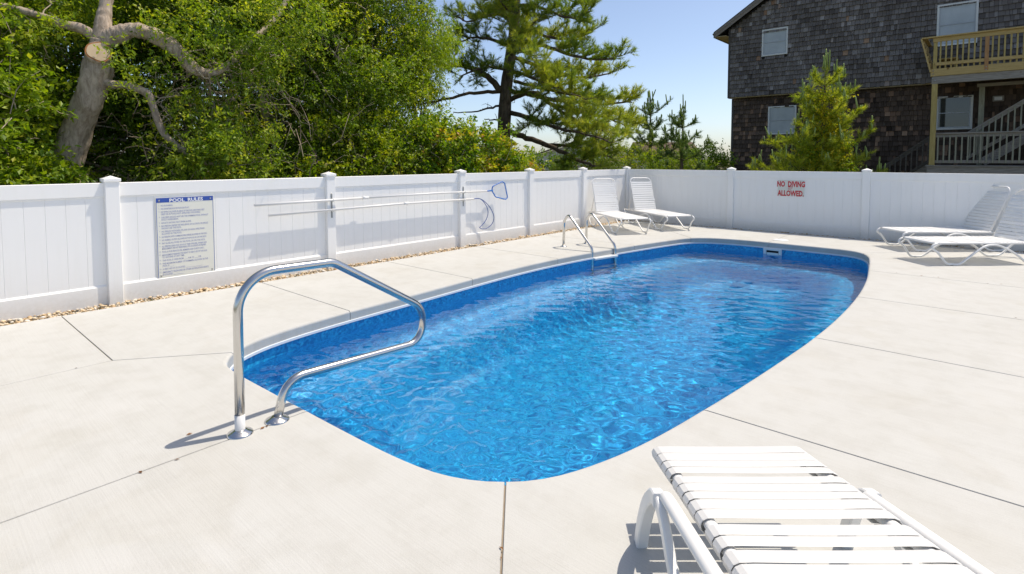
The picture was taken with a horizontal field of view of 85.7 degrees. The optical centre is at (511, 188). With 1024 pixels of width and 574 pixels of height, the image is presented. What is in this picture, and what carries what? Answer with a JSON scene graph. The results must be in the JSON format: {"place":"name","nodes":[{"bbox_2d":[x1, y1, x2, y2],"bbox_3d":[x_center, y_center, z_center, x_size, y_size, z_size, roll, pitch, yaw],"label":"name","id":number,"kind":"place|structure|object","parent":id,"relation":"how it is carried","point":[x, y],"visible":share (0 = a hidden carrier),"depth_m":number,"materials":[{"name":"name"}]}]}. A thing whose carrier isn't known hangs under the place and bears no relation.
{"place":"outdoors","nodes":[
{"label":"outdoors","id":0,"kind":"place"},
{"bbox_2d":[34,0,753,157],"label":"sky","id":1,"kind":"structure","parent":0,"point":[679,55],"materials":[{"name":"blue"}]},
{"bbox_2d":[8,160,968,323],"bbox_3d":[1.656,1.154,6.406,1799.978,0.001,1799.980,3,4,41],"label":"ground","id":2,"kind":"structure","parent":0,"point":[99,308],"depth_m":6.45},
{"bbox_2d":[0,0,100,184],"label":"shrub","id":3,"kind":"object","parent":2,"relation":"on","point":[22,90],"visible":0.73,"depth_m":6.25,"materials":[{"name":"green plant"}]},
{"bbox_2d":[0,0,233,182],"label":"broadleaf tree","id":4,"kind":"object","parent":2,"relation":"on","point":[65,59],"visible":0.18,"depth_m":9.23,"materials":[{"name":"green plant"}]},
{"bbox_2d":[4,0,283,181],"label":"woodland","id":5,"kind":"object","parent":2,"relation":"on","point":[167,83],"visible":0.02,"depth_m":13.28,"materials":[{"name":"green plant"}]},
{"bbox_2d":[2,71,332,182],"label":"undergrowth","id":6,"kind":"object","parent":2,"relation":"on","point":[110,137],"visible":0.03,"depth_m":9.42,"materials":[{"name":"green plant"}]},
{"bbox_2d":[55,0,303,180],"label":"broadleaf tree","id":7,"kind":"object","parent":2,"relation":"on","point":[175,67],"visible":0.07,"depth_m":10.32,"materials":[{"name":"green plant"}]},
{"bbox_2d":[0,0,375,181],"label":"pruned oak","id":8,"kind":"object","parent":2,"relation":"on","point":[96,82],"visible":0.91,"depth_m":6.98,"materials":[{"name":"green plant"}]},
{"bbox_2d":[97,135,308,181],"bbox_3d":[-4.653,0.108,8.861,2.621,1.939,3.500,3,4,41],"label":"shrub","id":9,"kind":"object","parent":2,"relation":"on","point":[139,178],"visible":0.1,"depth_m":8.11,"materials":[{"name":"green plant"}]},
{"bbox_2d":[153,0,439,165],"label":"broadleaf tree","id":10,"kind":"object","parent":2,"relation":"on","point":[304,69],"visible":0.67,"depth_m":9.94,"materials":[{"name":"green plant"}]},
{"bbox_2d":[214,6,383,157],"bbox_3d":[-5.441,-3.071,13.810,5.193,7.800,5.000,3,4,41],"label":"broadleaf tree","id":11,"kind":"object","parent":2,"relation":"on","point":[281,91],"visible":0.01,"depth_m":12.84,"materials":[{"name":"green plant"}]},
{"bbox_2d":[0,220,623,325],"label":"pebbles","id":12,"kind":"object","parent":2,"relation":"on","point":[61,314],"visible":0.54,"depth_m":6.48,"materials":[{"name":"beige gravel"}]},
{"bbox_2d":[0,167,625,321],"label":"white fence","id":13,"kind":"object","parent":2,"relation":"on","point":[67,247],"visible":0.92,"depth_m":6.69,"materials":[{"name":"plastic"}]},
{"bbox_2d":[155,195,215,278],"bbox_3d":[-3.618,0.522,6.139,0.009,0.875,0.585,3,4,41],"label":"pool rules sign","id":14,"kind":"object","parent":13,"relation":"attached to","point":[185,237],"visible":1,"depth_m":6.13,"materials":[{"name":"white plastic"}]},
{"bbox_2d":[331,193,333,217],"bbox_3d":[-2.403,0.225,7.404,0.060,0.330,0.024,3,4,41],"label":"pole hanger","id":15,"kind":"object","parent":13,"relation":"attached to","point":[332,207],"visible":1,"depth_m":7.42,"materials":[{"name":"silver metal"}]},
{"bbox_2d":[268,198,493,228],"bbox_3d":[-1.656,0.487,8.271,0.050,0.573,4.006,3,4,41],"label":"rescue hook","id":16,"kind":"object","parent":15,"relation":"hanging from","point":[325,210],"visible":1,"depth_m":7.92,"materials":[{"name":"white metal"}]},
{"bbox_2d":[254,181,507,206],"bbox_3d":[-1.592,0.117,8.330,0.065,0.340,4.550,3,4,41],"label":"skimmer net","id":17,"kind":"object","parent":13,"relation":"attached to","point":[311,201],"visible":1,"depth_m":7.79,"materials":[{"name":"white plastic"}]},
{"bbox_2d":[240,96,455,178],"bbox_3d":[-2.884,-0.334,9.961,2.597,2.713,4.205,3,4,41],"label":"shrub","id":18,"kind":"object","parent":2,"relation":"on","point":[380,151],"visible":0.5,"depth_m":9.57,"materials":[{"name":"green plant"}]},
{"bbox_2d":[287,0,467,174],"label":"broadleaf tree","id":19,"kind":"object","parent":2,"relation":"on","point":[396,21],"visible":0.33,"depth_m":10.95,"materials":[{"name":"green plant"}]},
{"bbox_2d":[357,0,469,152],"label":"broadleaf tree","id":20,"kind":"object","parent":2,"relation":"on","point":[442,60],"visible":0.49,"depth_m":11.64,"materials":[{"name":"green plant"}]},
{"bbox_2d":[380,102,547,174],"bbox_3d":[-1.067,-0.395,11.469,2.663,2.673,4.000,3,4,41],"label":"shrub","id":21,"kind":"object","parent":2,"relation":"on","point":[465,153],"visible":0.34,"depth_m":10.72,"materials":[{"name":"green plant"}]},
{"bbox_2d":[0,221,1023,573],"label":"pool deck","id":22,"kind":"structure","parent":2,"relation":"on","point":[898,383],"depth_m":2.83,"materials":[{"name":"concrete"}]},
{"bbox_2d":[226,258,425,439],"bbox_3d":[-1.040,0.838,3.337,0.132,0.872,1.327,3,4,41],"label":"grab rail","id":23,"kind":"object","parent":22,"relation":"on","point":[241,430],"visible":1,"depth_m":3.07,"materials":[{"name":"silver metal"}]},
{"bbox_2d":[230,242,868,370],"bbox_3d":[1.666,2.111,6.449,3.760,1.844,8.652,3,4,41],"label":"pool basin","id":24,"kind":"object","parent":22,"relation":"in","point":[253,359],"visible":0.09,"depth_m":6.72,"materials":[{"name":"blue plastic"}]},
{"bbox_2d":[244,248,867,485],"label":"pool water","id":25,"kind":"structure","parent":24,"relation":"in","point":[557,374],"depth_m":4.56,"materials":[{"name":"blue liquid"}]},
{"bbox_2d":[763,248,781,254],"bbox_3d":[4.528,1.116,9.598,0.300,0.165,0.030,3,4,41],"label":"pool skimmer","id":26,"kind":"object","parent":24,"relation":"attached to","point":[773,251],"visible":0.74,"depth_m":9.59,"materials":[{"name":"white plastic"}]},
{"bbox_2d":[560,213,617,264],"bbox_3d":[1.268,1.147,9.066,0.630,1.450,0.790,-2,4,-37],"label":"pool ladder","id":27,"kind":"object","parent":22,"relation":"on","point":[585,237],"visible":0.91,"depth_m":8.99,"materials":[{"name":"silver metal"}]},
{"bbox_2d":[589,178,650,232],"bbox_3d":[2.179,0.318,11.491,0.674,1.034,1.898,-1,3,-13],"label":"strap lounger","id":28,"kind":"object","parent":22,"relation":"on","point":[605,210],"visible":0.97,"depth_m":12.00,"materials":[{"name":"white plastic"}]},
{"bbox_2d":[624,177,694,229],"bbox_3d":[3.149,0.291,12.010,0.674,1.032,1.898,-1,3,-16],"label":"strap lounger","id":29,"kind":"object","parent":22,"relation":"on","point":[647,208],"visible":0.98,"depth_m":12.51,"materials":[{"name":"white plastic"}]},
{"bbox_2d":[634,446,993,573],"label":"resin lounger","id":30,"kind":"object","parent":22,"relation":"on","point":[912,542],"visible":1,"depth_m":1.69,"materials":[{"name":"white plastic"}]},
{"bbox_2d":[876,185,1020,251],"bbox_3d":[7.069,0.458,8.963,1.898,1.023,0.674,0,3,0],"label":"strap lounger","id":31,"kind":"object","parent":22,"relation":"on","point":[964,227],"visible":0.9,"depth_m":8.88,"materials":[{"name":"white plastic"}]},
{"bbox_2d":[898,189,1023,265],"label":"strap lounger","id":32,"kind":"object","parent":22,"relation":"on","point":[1004,239],"visible":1,"depth_m":7.93,"materials":[{"name":"white plastic"}]},
{"bbox_2d":[418,0,646,170],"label":"tall pine","id":33,"kind":"object","parent":2,"relation":"on","point":[526,32],"visible":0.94,"depth_m":15.05,"materials":[{"name":"green plant"}]},
{"bbox_2d":[479,142,636,170],"bbox_3d":[1.295,-1.156,26.272,10.619,2.596,3.928,-1,3,-13],"label":"scrub","id":34,"kind":"object","parent":2,"relation":"on","point":[538,161],"visible":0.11,"depth_m":25.77,"materials":[{"name":"green plant"}]},
{"bbox_2d":[530,142,628,170],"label":"bush","id":35,"kind":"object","parent":2,"relation":"on","point":[552,151],"depth_m":40.85,"materials":[{"name":"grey plant"}]},
{"bbox_2d":[549,140,715,170],"bbox_3d":[4.188,-0.548,17.864,7.199,2.322,3.053,-2,4,-36],"label":"shrub","id":36,"kind":"object","parent":2,"relation":"on","point":[636,157],"visible":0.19,"depth_m":17.22,"materials":[{"name":"green plant"}]},
{"bbox_2d":[623,89,690,169],"bbox_3d":[4.404,-1.331,18.183,2.261,3.808,2.040,-2,3,-27],"label":"young pine","id":37,"kind":"object","parent":2,"relation":"on","point":[651,127],"visible":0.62,"depth_m":17.78,"materials":[{"name":"green plant"}]},
{"bbox_2d":[627,142,696,169],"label":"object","id":38,"kind":"structure","parent":2,"relation":"on","point":[655,147],"depth_m":44.32,"materials":[{"name":"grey plant"}]},
{"bbox_2d":[645,95,713,169],"bbox_3d":[5.444,-1.258,18.007,2.301,3.681,1.779,3,4,41],"label":"young pine","id":39,"kind":"object","parent":2,"relation":"on","point":[681,117],"visible":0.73,"depth_m":17.77,"materials":[{"name":"green plant"}]},
{"bbox_2d":[646,137,739,169],"bbox_3d":[6.625,-0.728,20.398,3.299,2.372,2.740,1,3,17],"label":"shrub","id":40,"kind":"object","parent":2,"relation":"on","point":[722,160],"visible":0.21,"depth_m":20.05,"materials":[{"name":"green plant"}]},
{"bbox_2d":[745,49,887,171],"bbox_3d":[8.741,-1.677,15.944,3.400,4.739,2.954,-2,4,-35],"label":"young pine","id":41,"kind":"object","parent":2,"relation":"on","point":[827,156],"visible":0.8,"depth_m":15.68,"materials":[{"name":"green plant"}]},
{"bbox_2d":[622,220,1023,252],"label":"pebbles","id":42,"kind":"object","parent":2,"relation":"on","point":[810,234],"visible":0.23,"depth_m":10.75,"materials":[{"name":"beige gravel"}]},
{"bbox_2d":[623,166,1023,251],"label":"white fence","id":43,"kind":"object","parent":2,"relation":"on","point":[867,203],"visible":0.87,"depth_m":10.58,"materials":[{"name":"plastic"}]},
{"bbox_2d":[777,180,804,196],"bbox_3d":[5.564,-0.012,11.019,0.509,0.318,0.008,3,4,41],"label":"no diving sign","id":44,"kind":"object","parent":43,"relation":"attached to","point":[790,187],"visible":1,"depth_m":11.02,"materials":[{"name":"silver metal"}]},
{"bbox_2d":[712,0,1023,198],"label":"shingled house","id":45,"kind":"structure","parent":2,"relation":"on","point":[941,87],"depth_m":18.26,"materials":[{"name":"grey"}]},
{"bbox_2d":[761,26,787,56],"bbox_3d":[9.811,-5.494,20.621,0.910,1.000,0.049,3,4,41],"label":"window","id":46,"kind":"structure","parent":45,"relation":"in","point":[773,43],"depth_m":20.62,"materials":[{"name":"grey glass"}]},
{"bbox_2d":[768,105,796,134],"bbox_3d":[10.142,-2.585,20.752,0.990,1.065,0.049,3,4,41],"label":"window","id":47,"kind":"structure","parent":45,"relation":"in","point":[780,119],"depth_m":20.77,"materials":[{"name":"grey glass"}]},
{"bbox_2d":[936,95,973,129],"bbox_3d":[13.946,-2.402,17.429,0.920,1.055,0.049,3,4,41],"label":"window","id":48,"kind":"structure","parent":45,"relation":"in","point":[953,113],"depth_m":17.41,"materials":[{"name":"white glass"}]},
{"bbox_2d":[936,0,978,46],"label":"window","id":49,"kind":"structure","parent":45,"relation":"in","point":[963,18],"depth_m":17.12,"materials":[{"name":"grey glass"}]}
]}

